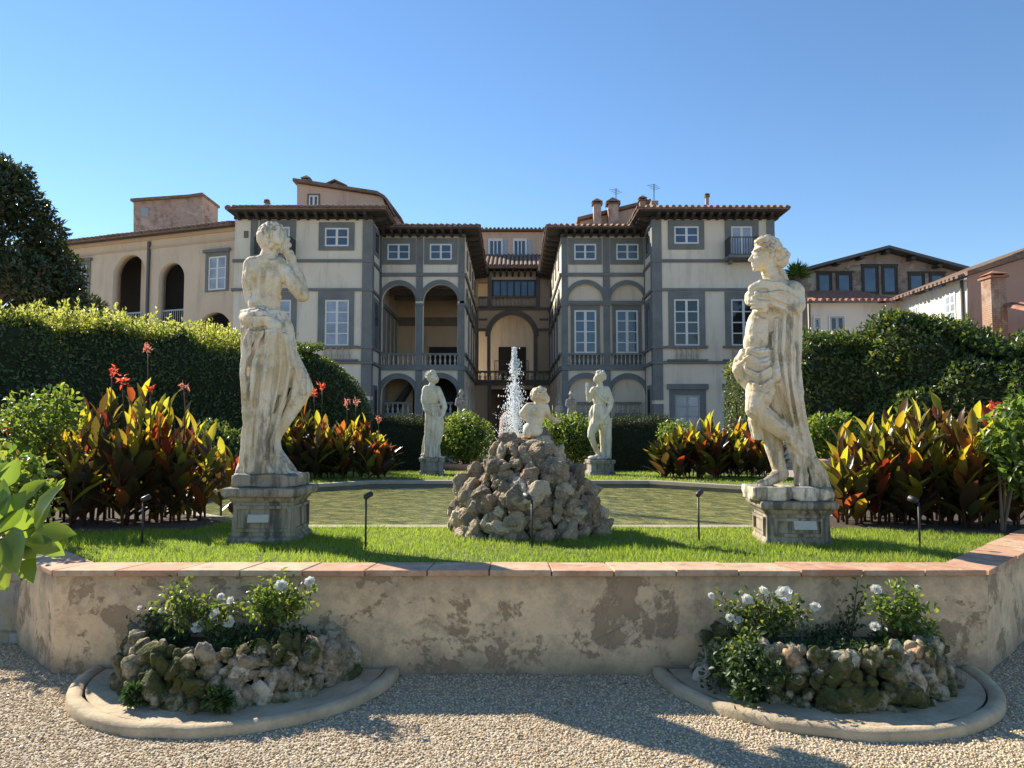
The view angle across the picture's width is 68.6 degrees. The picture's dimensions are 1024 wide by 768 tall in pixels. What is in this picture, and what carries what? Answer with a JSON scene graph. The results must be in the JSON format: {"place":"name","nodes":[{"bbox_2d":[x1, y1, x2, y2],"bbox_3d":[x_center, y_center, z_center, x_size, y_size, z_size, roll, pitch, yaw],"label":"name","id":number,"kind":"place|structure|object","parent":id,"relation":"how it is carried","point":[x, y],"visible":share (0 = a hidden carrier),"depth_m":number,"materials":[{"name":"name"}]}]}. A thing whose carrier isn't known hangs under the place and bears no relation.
{"place":"outdoors","nodes":[
{"label":"outdoors","id":0,"kind":"place"},
{"bbox_2d":[130,192,219,231],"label":"tower","id":1,"kind":"structure","parent":0,"point":[150,213],"depth_m":56.90,"materials":[{"name":"beige paint"}]},
{"bbox_2d":[455,389,466,418],"bbox_3d":[-1.707,0.761,24.981,0.396,1.179,0.258,0,-4,0],"label":"statue","id":2,"kind":"object","parent":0,"point":[460,402],"visible":0.71,"depth_m":24.94,"materials":[{"name":"grey stone"}]},
{"bbox_2d":[190,487,753,524],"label":"water","id":3,"kind":"structure","parent":0,"point":[430,505],"depth_m":10.36,"materials":[{"name":"green liquid"}]},
{"bbox_2d":[459,347,528,461],"bbox_3d":[-0.110,0.584,10.612,1.058,2.231,1.065,-3,-4,37],"label":"fountain spray","id":4,"kind":"object","parent":3,"relation":"on","point":[514,393],"visible":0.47,"depth_m":10.58,"materials":[{"name":"white liquid"}]},
{"bbox_2d":[0,451,1023,767],"bbox_3d":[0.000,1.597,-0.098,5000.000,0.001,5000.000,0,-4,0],"label":"ground","id":5,"kind":"structure","parent":0,"point":[506,751],"depth_m":3.90,"materials":[{"name":"grey gravel"}]},
{"bbox_2d":[0,571,22,643],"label":"stone planter","id":6,"kind":"object","parent":5,"relation":"on","point":[9,599],"visible":0.09,"depth_m":5.63,"materials":[{"name":"grey stone"}]},
{"bbox_2d":[0,443,64,537],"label":"lemon shrub","id":7,"kind":"object","parent":6,"relation":"in","point":[32,472],"visible":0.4,"depth_m":6.04,"materials":[{"name":"green plant"}]},
{"bbox_2d":[0,458,76,589],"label":"broad leaf shrub","id":8,"kind":"object","parent":5,"relation":"on","point":[25,542],"visible":1,"depth_m":3.17,"materials":[{"name":"green plant"}]},
{"bbox_2d":[0,150,110,326],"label":"tree","id":9,"kind":"object","parent":5,"relation":"on","point":[37,264],"visible":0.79,"depth_m":23.43,"materials":[{"name":"green plant"}]},
{"bbox_2d":[11,221,234,336],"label":"annex","id":10,"kind":"object","parent":5,"relation":"on","point":[186,272],"visible":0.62,"depth_m":46.65,"materials":[{"name":"paint"}]},
{"bbox_2d":[70,257,92,293],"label":"window","id":11,"kind":"structure","parent":10,"relation":"in","point":[88,260],"depth_m":48.49,"materials":[{"name":"grey stone"}]},
{"bbox_2d":[202,247,230,291],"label":"window","id":12,"kind":"structure","parent":10,"relation":"in","point":[216,260],"depth_m":44.94,"materials":[{"name":"grey stone"}]},
{"bbox_2d":[0,296,302,485],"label":"hedge","id":13,"kind":"object","parent":5,"relation":"on","point":[76,355],"visible":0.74,"depth_m":15.51,"materials":[{"name":"green plant"}]},
{"bbox_2d":[65,666,398,739],"bbox_3d":[-1.741,1.841,4.391,2.013,0.073,1.018,0,-4,0],"label":"kerb basin","id":14,"kind":"object","parent":5,"relation":"on","point":[92,684],"visible":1,"depth_m":4.14,"materials":[{"name":"beige stone"}]},
{"bbox_2d":[118,679,147,708],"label":"fern tuft","id":15,"kind":"object","parent":14,"relation":"on","point":[130,696],"visible":0.99,"depth_m":4.19,"materials":[{"name":"green plant"}]},
{"bbox_2d":[199,683,237,714],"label":"fern tuft","id":16,"kind":"object","parent":14,"relation":"on","point":[215,699],"visible":1,"depth_m":4.10,"materials":[{"name":"green plant"}]},
{"bbox_2d":[109,614,363,714],"bbox_3d":[-1.738,1.710,4.525,1.590,0.477,0.869,0,-4,0],"label":"rock bed","id":17,"kind":"object","parent":14,"relation":"on","point":[181,672],"visible":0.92,"depth_m":4.35,"materials":[{"name":"stone"}]},
{"bbox_2d":[126,601,173,639],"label":"rose bush","id":18,"kind":"object","parent":17,"relation":"on","point":[146,617],"visible":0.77,"depth_m":4.72,"materials":[{"name":"green plant"}]},
{"bbox_2d":[145,574,245,638],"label":"rose bush","id":19,"kind":"object","parent":17,"relation":"on","point":[195,625],"visible":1,"depth_m":4.61,"materials":[{"name":"green plant"}]},
{"bbox_2d":[242,567,319,634],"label":"rose bush","id":20,"kind":"object","parent":17,"relation":"on","point":[274,614],"visible":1,"depth_m":4.63,"materials":[{"name":"green plant"}]},
{"bbox_2d":[215,335,373,473],"bbox_3d":[-6.179,0.872,20.907,5.435,4.321,2.565,2,-4,-35],"label":"hedge","id":21,"kind":"object","parent":5,"relation":"on","point":[329,399],"visible":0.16,"depth_m":20.89,"materials":[{"name":"green plant"}]},
{"bbox_2d":[368,412,424,470],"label":"hedge","id":22,"kind":"object","parent":5,"relation":"on","point":[407,436],"visible":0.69,"depth_m":18.38,"materials":[{"name":"green plant"}]},
{"bbox_2d":[440,408,495,470],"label":"potted shrub","id":23,"kind":"object","parent":5,"relation":"on","point":[465,436],"visible":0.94,"depth_m":17.88,"materials":[{"name":"green plant"}]},
{"bbox_2d":[224,175,790,456],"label":"palazzo","id":24,"kind":"structure","parent":5,"relation":"on","point":[643,306],"depth_m":44.93,"materials":[{"name":"beige paint"}]},
{"bbox_2d":[260,220,295,255],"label":"window","id":25,"kind":"structure","parent":24,"relation":"in","point":[289,226],"depth_m":42.57,"materials":[{"name":"grey stone"}]},
{"bbox_2d":[280,292,296,337],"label":"window","id":26,"kind":"structure","parent":24,"relation":"in","point":[288,301],"depth_m":42.30,"materials":[{"name":"grey stone"}]},
{"bbox_2d":[317,292,353,345],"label":"window","id":27,"kind":"structure","parent":24,"relation":"in","point":[335,309],"depth_m":42.26,"materials":[{"name":"grey glass"}]},
{"bbox_2d":[318,222,354,250],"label":"window","id":28,"kind":"structure","parent":24,"relation":"in","point":[333,236],"depth_m":42.55,"materials":[{"name":"grey stone"}]},
{"bbox_2d":[373,297,378,349],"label":"window","id":29,"kind":"structure","parent":24,"relation":"in","point":[376,303],"depth_m":43.70,"materials":[{"name":"grey stone"}]},
{"bbox_2d":[383,238,415,264],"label":"window","id":30,"kind":"structure","parent":24,"relation":"in","point":[396,251],"depth_m":45.34,"materials":[{"name":"grey stone"}]},
{"bbox_2d":[424,238,457,264],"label":"window","id":31,"kind":"structure","parent":24,"relation":"in","point":[437,251],"depth_m":45.34,"materials":[{"name":"grey stone"}]},
{"bbox_2d":[429,347,456,364],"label":"doorway","id":32,"kind":"structure","parent":24,"relation":"in","point":[431,349],"depth_m":51.96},
{"bbox_2d":[488,238,502,254],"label":"window","id":33,"kind":"structure","parent":24,"relation":"in","point":[495,245],"depth_m":64.31,"materials":[{"name":"white paint"}]},
{"bbox_2d":[498,347,525,379],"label":"doorway","id":34,"kind":"structure","parent":24,"relation":"in","point":[504,353],"depth_m":61.28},
{"bbox_2d":[492,280,535,295],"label":"window","id":35,"kind":"structure","parent":24,"relation":"in","point":[499,287],"depth_m":59.05,"materials":[{"name":"blue glass"}]},
{"bbox_2d":[513,238,526,254],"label":"window","id":36,"kind":"structure","parent":24,"relation":"in","point":[519,244],"depth_m":64.31,"materials":[{"name":"white paint"}]},
{"bbox_2d":[568,238,601,264],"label":"window","id":37,"kind":"structure","parent":24,"relation":"in","point":[581,251],"depth_m":45.34,"materials":[{"name":"grey stone"}]},
{"bbox_2d":[571,305,599,364],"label":"window","id":38,"kind":"structure","parent":24,"relation":"in","point":[585,319],"depth_m":45.26,"materials":[{"name":"grey glass"}]},
{"bbox_2d":[610,238,642,264],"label":"window","id":39,"kind":"structure","parent":24,"relation":"in","point":[623,251],"depth_m":45.34,"materials":[{"name":"grey stone"}]},
{"bbox_2d":[612,305,641,364],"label":"window","id":40,"kind":"structure","parent":24,"relation":"in","point":[626,319],"depth_m":45.26,"materials":[{"name":"grey stone"}]},
{"bbox_2d":[645,297,650,348],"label":"window","id":41,"kind":"structure","parent":24,"relation":"in","point":[648,303],"depth_m":43.54,"materials":[{"name":"grey stone"}]},
{"bbox_2d":[668,220,704,249],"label":"window","id":42,"kind":"structure","parent":24,"relation":"in","point":[682,234],"depth_m":42.56,"materials":[{"name":"grey stone"}]},
{"bbox_2d":[668,292,705,345],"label":"window","id":43,"kind":"structure","parent":24,"relation":"in","point":[686,310],"depth_m":42.27,"materials":[{"name":"grey stone"}]},
{"bbox_2d":[667,384,708,438],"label":"window","id":44,"kind":"structure","parent":24,"relation":"in","point":[687,402],"depth_m":41.95,"materials":[{"name":"grey stone"}]},
{"bbox_2d":[725,292,751,345],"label":"window","id":45,"kind":"structure","parent":24,"relation":"in","point":[737,313],"depth_m":42.27,"materials":[{"name":"glass"}]},
{"bbox_2d":[725,220,758,256],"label":"window","id":46,"kind":"structure","parent":24,"relation":"in","point":[732,227],"depth_m":42.56,"materials":[{"name":"grey stone"}]},
{"bbox_2d":[7,673,1013,767],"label":"fallen leaves","id":47,"kind":"object","parent":5,"relation":"on","point":[518,736],"visible":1,"depth_m":3.89,"materials":[{"name":"brown plant"}]},
{"bbox_2d":[0,528,1023,674],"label":"retaining wall","id":48,"kind":"structure","parent":5,"relation":"on","point":[565,618],"depth_m":4.95,"materials":[{"name":"paint"}]},
{"bbox_2d":[542,410,599,470],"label":"potted shrub","id":49,"kind":"object","parent":5,"relation":"on","point":[571,434],"visible":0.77,"depth_m":17.87,"materials":[{"name":"green plant"}]},
{"bbox_2d":[596,412,678,470],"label":"hedge","id":50,"kind":"object","parent":5,"relation":"on","point":[630,438],"visible":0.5,"depth_m":18.37,"materials":[{"name":"green plant"}]},
{"bbox_2d":[721,359,757,475],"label":"hedge","id":51,"kind":"object","parent":5,"relation":"on","point":[735,397],"visible":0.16,"depth_m":20.52,"materials":[{"name":"green plant"}]},
{"bbox_2d":[784,259,812,282],"bbox_3d":[14.602,-1.283,38.074,1.682,10.422,1.596,3,-5,-40],"label":"palm","id":52,"kind":"object","parent":5,"relation":"on","point":[797,271],"visible":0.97,"depth_m":38.20,"materials":[{"name":"green plant"}]},
{"bbox_2d":[653,665,1006,742],"bbox_3d":[1.972,1.839,4.372,2.106,0.073,1.058,0,-4,0],"label":"kerb basin","id":53,"kind":"object","parent":5,"relation":"on","point":[913,725],"visible":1,"depth_m":4.10,"materials":[{"name":"beige stone"}]},
{"bbox_2d":[745,686,769,703],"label":"fern tuft","id":54,"kind":"object","parent":53,"relation":"on","point":[764,692],"visible":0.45,"depth_m":4.30,"materials":[{"name":"green plant"}]},
{"bbox_2d":[688,620,966,713],"bbox_3d":[1.951,1.710,4.511,1.659,0.477,0.840,0,-4,0],"label":"rock bed","id":55,"kind":"object","parent":53,"relation":"on","point":[835,672],"visible":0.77,"depth_m":4.27,"materials":[{"name":"stone"}]},
{"bbox_2d":[697,625,797,709],"bbox_3d":[1.337,1.652,4.344,0.374,0.483,0.676,1,-4,-20],"label":"rose bush","id":56,"kind":"object","parent":55,"relation":"on","point":[740,667],"visible":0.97,"depth_m":4.29,"materials":[{"name":"green plant"}]},
{"bbox_2d":[708,585,820,654],"bbox_3d":[1.539,1.453,4.539,0.687,0.437,0.432,0,-4,0],"label":"rose bush","id":57,"kind":"object","parent":55,"relation":"on","point":[771,618],"visible":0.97,"depth_m":4.59,"materials":[{"name":"green plant"}]},
{"bbox_2d":[835,575,875,640],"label":"rose bush","id":58,"kind":"object","parent":55,"relation":"on","point":[854,611],"visible":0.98,"depth_m":4.84,"materials":[{"name":"green plant"}]},
{"bbox_2d":[861,577,945,644],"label":"rose bush","id":59,"kind":"object","parent":55,"relation":"on","point":[902,624],"visible":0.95,"depth_m":4.62,"materials":[{"name":"green plant"}]},
{"bbox_2d":[808,408,859,469],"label":"potted shrub","id":60,"kind":"object","parent":5,"relation":"on","point":[822,423],"visible":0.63,"depth_m":10.83,"materials":[{"name":"green plant"}]},
{"bbox_2d":[783,248,1023,461],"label":"white house","id":61,"kind":"structure","parent":5,"relation":"on","point":[947,300],"depth_m":35.16,"materials":[{"name":"paint"}]},
{"bbox_2d":[828,315,845,331],"bbox_3d":[15.259,-2.833,35.214,0.781,0.786,0.090,0,-4,0],"label":"window","id":62,"kind":"structure","parent":61,"relation":"in","point":[834,321],"depth_m":35.21,"materials":[{"name":"grey glass"}]},
{"bbox_2d":[944,292,955,320],"bbox_3d":[18.110,-3.139,30.987,0.050,1.237,0.736,0,-4,0],"label":"window","id":63,"kind":"structure","parent":61,"relation":"in","point":[950,298],"depth_m":30.93,"materials":[{"name":"white paint"}]},
{"bbox_2d":[801,305,1023,486],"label":"hedge","id":64,"kind":"object","parent":5,"relation":"on","point":[888,359],"visible":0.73,"depth_m":16.51,"materials":[{"name":"green plant"}]},
{"bbox_2d":[978,271,1023,340],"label":"outhouse","id":65,"kind":"structure","parent":5,"relation":"on","point":[995,304],"depth_m":26.95,"materials":[{"name":"paint"}]},
{"bbox_2d":[0,0,1023,307],"label":"sky","id":66,"kind":"structure","parent":0,"point":[878,123],"materials":[{"name":"blue"}]},
{"bbox_2d":[58,471,1021,567],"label":"lawn","id":67,"kind":"structure","parent":0,"point":[473,548],"depth_m":6.01,"materials":[{"name":"plant"}]},
{"bbox_2d":[38,507,223,531],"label":"flower bed soil","id":68,"kind":"structure","parent":67,"relation":"on","point":[107,524],"depth_m":7.51,"materials":[{"name":"brown soil"}]},
{"bbox_2d":[0,382,90,486],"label":"lemon shrub","id":69,"kind":"object","parent":68,"relation":"on","point":[31,410],"visible":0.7,"depth_m":7.33,"materials":[{"name":"green plant"}]},
{"bbox_2d":[4,423,89,522],"bbox_3d":[-4.739,0.912,7.681,1.130,1.043,1.075,-2,-4,31],"label":"canna clump","id":70,"kind":"object","parent":68,"relation":"on","point":[52,513],"visible":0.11,"depth_m":7.40,"materials":[{"name":"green plant"}]},
{"bbox_2d":[36,364,177,527],"bbox_3d":[-4.224,0.620,7.727,1.604,1.633,1.556,0,-4,0],"label":"canna clump","id":71,"kind":"object","parent":68,"relation":"on","point":[119,459],"visible":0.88,"depth_m":7.37,"materials":[{"name":"green plant"}]},
{"bbox_2d":[138,342,238,522],"bbox_3d":[-3.369,0.482,7.914,1.361,1.930,1.230,0,-4,0],"label":"canna clump","id":72,"kind":"object","parent":68,"relation":"on","point":[178,474],"visible":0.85,"depth_m":7.74,"materials":[{"name":"green plant"}]},
{"bbox_2d":[188,417,241,483],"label":"dark shrub","id":73,"kind":"object","parent":67,"relation":"on","point":[232,443],"visible":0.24,"depth_m":12.83,"materials":[{"name":"green plant"}]},
{"bbox_2d":[220,483,318,542],"bbox_3d":[-2.096,1.139,6.543,0.675,0.507,0.675,0,-4,0],"label":"pedestal","id":74,"kind":"object","parent":67,"relation":"on","point":[264,514],"visible":0.91,"depth_m":6.28,"materials":[{"name":"stone"}]},
{"bbox_2d":[231,221,313,486],"bbox_3d":[-2.086,-0.277,6.627,0.654,2.358,0.517,0,-4,0],"label":"statue","id":75,"kind":"object","parent":74,"relation":"on","point":[273,370],"visible":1,"depth_m":6.51,"materials":[{"name":"stone"}]},
{"bbox_2d":[281,381,339,478],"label":"canna clump","id":76,"kind":"object","parent":67,"relation":"on","point":[300,445],"visible":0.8,"depth_m":14.52,"materials":[{"name":"green plant"}]},
{"bbox_2d":[317,398,403,478],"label":"canna clump","id":77,"kind":"object","parent":67,"relation":"on","point":[359,450],"visible":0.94,"depth_m":14.49,"materials":[{"name":"green plant"}]},
{"bbox_2d":[363,491,372,548],"bbox_3d":[-1.146,1.105,5.965,0.048,0.505,0.084,-3,-5,40],"label":"garden spotlight","id":78,"kind":"object","parent":67,"relation":"on","point":[367,495],"visible":0.93,"depth_m":5.95,"materials":[{"name":"black metal"}]},
{"bbox_2d":[419,457,444,474],"bbox_3d":[-1.689,1.742,15.823,0.538,0.380,0.538,0,-4,-6],"label":"pedestal","id":79,"kind":"object","parent":67,"relation":"on","point":[429,466],"visible":0.94,"depth_m":15.58,"materials":[{"name":"grey stone"}]},
{"bbox_2d":[421,370,446,457],"bbox_3d":[-1.645,0.636,15.875,0.565,1.884,0.383,0,-4,0],"label":"statue","id":80,"kind":"object","parent":79,"relation":"on","point":[432,395],"visible":0.98,"depth_m":15.77,"materials":[{"name":"stone"}]},
{"bbox_2d":[114,469,793,495],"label":"grass","id":81,"kind":"structure","parent":67,"relation":"on","point":[656,476],"depth_m":14.57,"materials":[{"name":"green plant"}]},
{"bbox_2d":[145,480,869,573],"bbox_3d":[0.000,1.816,10.584,9.400,0.470,6.850,0,-4,0],"label":"pool rim","id":82,"kind":"object","parent":67,"relation":"on","point":[728,488],"visible":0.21,"depth_m":13.38,"materials":[{"name":"stone"}]},
{"bbox_2d":[447,426,613,542],"bbox_3d":[0.152,0.927,6.913,1.560,1.076,1.322,0,-4,0],"label":"rock mound","id":83,"kind":"object","parent":67,"relation":"on","point":[489,501],"visible":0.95,"depth_m":6.56,"materials":[{"name":"stone"}]},
{"bbox_2d":[519,386,560,437],"bbox_3d":[0.253,0.276,7.086,0.309,0.515,0.318,-2,-4,31],"label":"cherub","id":84,"kind":"object","parent":83,"relation":"on","point":[535,414],"visible":0.93,"depth_m":7.00,"materials":[{"name":"stone"}]},
{"bbox_2d":[585,459,615,474],"bbox_3d":[1.858,1.763,15.822,0.549,0.338,0.549,0,-4,-6],"label":"pedestal","id":85,"kind":"object","parent":67,"relation":"on","point":[600,467],"visible":0.88,"depth_m":15.58,"materials":[{"name":"grey stone"}]},
{"bbox_2d":[586,370,613,459],"bbox_3d":[1.852,0.651,15.879,0.610,1.914,0.359,0,-4,0],"label":"statue","id":86,"kind":"object","parent":85,"relation":"on","point":[600,395],"visible":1,"depth_m":15.80,"materials":[{"name":"stone"}]},
{"bbox_2d":[642,423,697,477],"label":"canna clump","id":87,"kind":"object","parent":67,"relation":"on","point":[666,457],"visible":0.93,"depth_m":14.66,"materials":[{"name":"green plant"}]},
{"bbox_2d":[655,418,700,473],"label":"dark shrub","id":88,"kind":"object","parent":67,"relation":"on","point":[668,426],"visible":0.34,"depth_m":15.93,"materials":[{"name":"green plant"}]},
{"bbox_2d":[681,410,744,477],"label":"canna clump","id":89,"kind":"object","parent":67,"relation":"on","point":[711,458],"visible":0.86,"depth_m":14.70,"materials":[{"name":"green plant"}]},
{"bbox_2d":[722,413,791,477],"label":"canna clump","id":90,"kind":"object","parent":67,"relation":"on","point":[753,458],"visible":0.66,"depth_m":14.68,"materials":[{"name":"green plant"}]},
{"bbox_2d":[746,498,838,545],"bbox_3d":[2.373,1.179,6.390,0.620,0.409,0.620,0,-4,6],"label":"pedestal","id":91,"kind":"object","parent":67,"relation":"on","point":[792,522],"visible":0.84,"depth_m":6.12,"materials":[{"name":"stone"}]},
{"bbox_2d":[732,235,834,500],"bbox_3d":[2.307,-0.146,6.470,0.821,2.304,0.561,0,-4,0],"label":"statue","id":92,"kind":"object","parent":91,"relation":"on","point":[766,370],"visible":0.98,"depth_m":6.34,"materials":[{"name":"stone"}]},
{"bbox_2d":[907,495,920,546],"bbox_3d":[3.249,1.132,6.064,0.047,0.463,0.088,3,-5,-42],"label":"garden spotlight","id":93,"kind":"object","parent":67,"relation":"on","point":[910,498],"visible":0.93,"depth_m":6.05,"materials":[{"name":"black metal"}]},
{"bbox_2d":[830,510,1023,535],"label":"flower bed soil","id":94,"kind":"structure","parent":67,"relation":"on","point":[955,527],"depth_m":7.35,"materials":[{"name":"brown soil"}]},
{"bbox_2d":[819,408,920,524],"bbox_3d":[3.557,0.847,7.785,1.146,1.185,1.376,0,-4,0],"label":"canna clump","id":95,"kind":"object","parent":94,"relation":"on","point":[857,476],"visible":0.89,"depth_m":7.46,"materials":[{"name":"green plant"}]},
{"bbox_2d":[872,392,964,526],"bbox_3d":[4.175,0.755,7.653,1.378,1.353,1.203,0,-4,0],"label":"canna clump","id":96,"kind":"object","parent":94,"relation":"on","point":[917,458],"visible":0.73,"depth_m":7.36,"materials":[{"name":"green plant"}]},
{"bbox_2d":[920,400,1023,528],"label":"canna clump","id":97,"kind":"object","parent":94,"relation":"on","point":[976,496],"visible":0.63,"depth_m":7.16,"materials":[{"name":"green plant"}]},
{"bbox_2d":[974,388,1023,530],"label":"lemon shrub","id":98,"kind":"object","parent":94,"relation":"on","point":[1008,427],"visible":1,"depth_m":6.94,"materials":[{"name":"green plant"}]},
{"bbox_2d":[565,391,576,418],"bbox_3d":[1.965,0.790,24.982,0.381,1.122,0.244,0,-4,0],"label":"statue","id":99,"kind":"object","parent":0,"point":[571,403],"visible":0.77,"depth_m":24.93,"materials":[{"name":"grey stone"}]},
{"bbox_2d":[801,283,811,338],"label":"gate pier","id":100,"kind":"structure","parent":0,"point":[806,286],"depth_m":33.23,"materials":[{"name":"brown stone"}]},
{"bbox_2d":[788,245,969,302],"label":"gabled house","id":101,"kind":"structure","parent":0,"point":[890,271],"depth_m":41.41,"materials":[{"name":"paint"}]},
{"bbox_2d":[816,272,832,290],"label":"window","id":102,"kind":"structure","parent":101,"relation":"in","point":[824,279],"depth_m":41.39,"materials":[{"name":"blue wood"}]},
{"bbox_2d":[836,272,852,290],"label":"window","id":103,"kind":"structure","parent":101,"relation":"in","point":[843,279],"depth_m":41.39,"materials":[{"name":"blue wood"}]},
{"bbox_2d":[861,265,878,293],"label":"window","id":104,"kind":"structure","parent":101,"relation":"in","point":[869,273],"depth_m":41.40,"materials":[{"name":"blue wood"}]},
{"bbox_2d":[881,265,897,293],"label":"window","id":105,"kind":"structure","parent":101,"relation":"in","point":[889,273],"depth_m":41.40,"materials":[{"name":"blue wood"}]},
{"bbox_2d":[908,273,925,293],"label":"window","id":106,"kind":"structure","parent":101,"relation":"in","point":[915,280],"depth_m":41.39,"materials":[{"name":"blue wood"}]},
{"bbox_2d":[889,253,1023,334],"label":"rose house","id":107,"kind":"structure","parent":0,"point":[1013,267],"depth_m":29.72,"materials":[{"name":"paint"}]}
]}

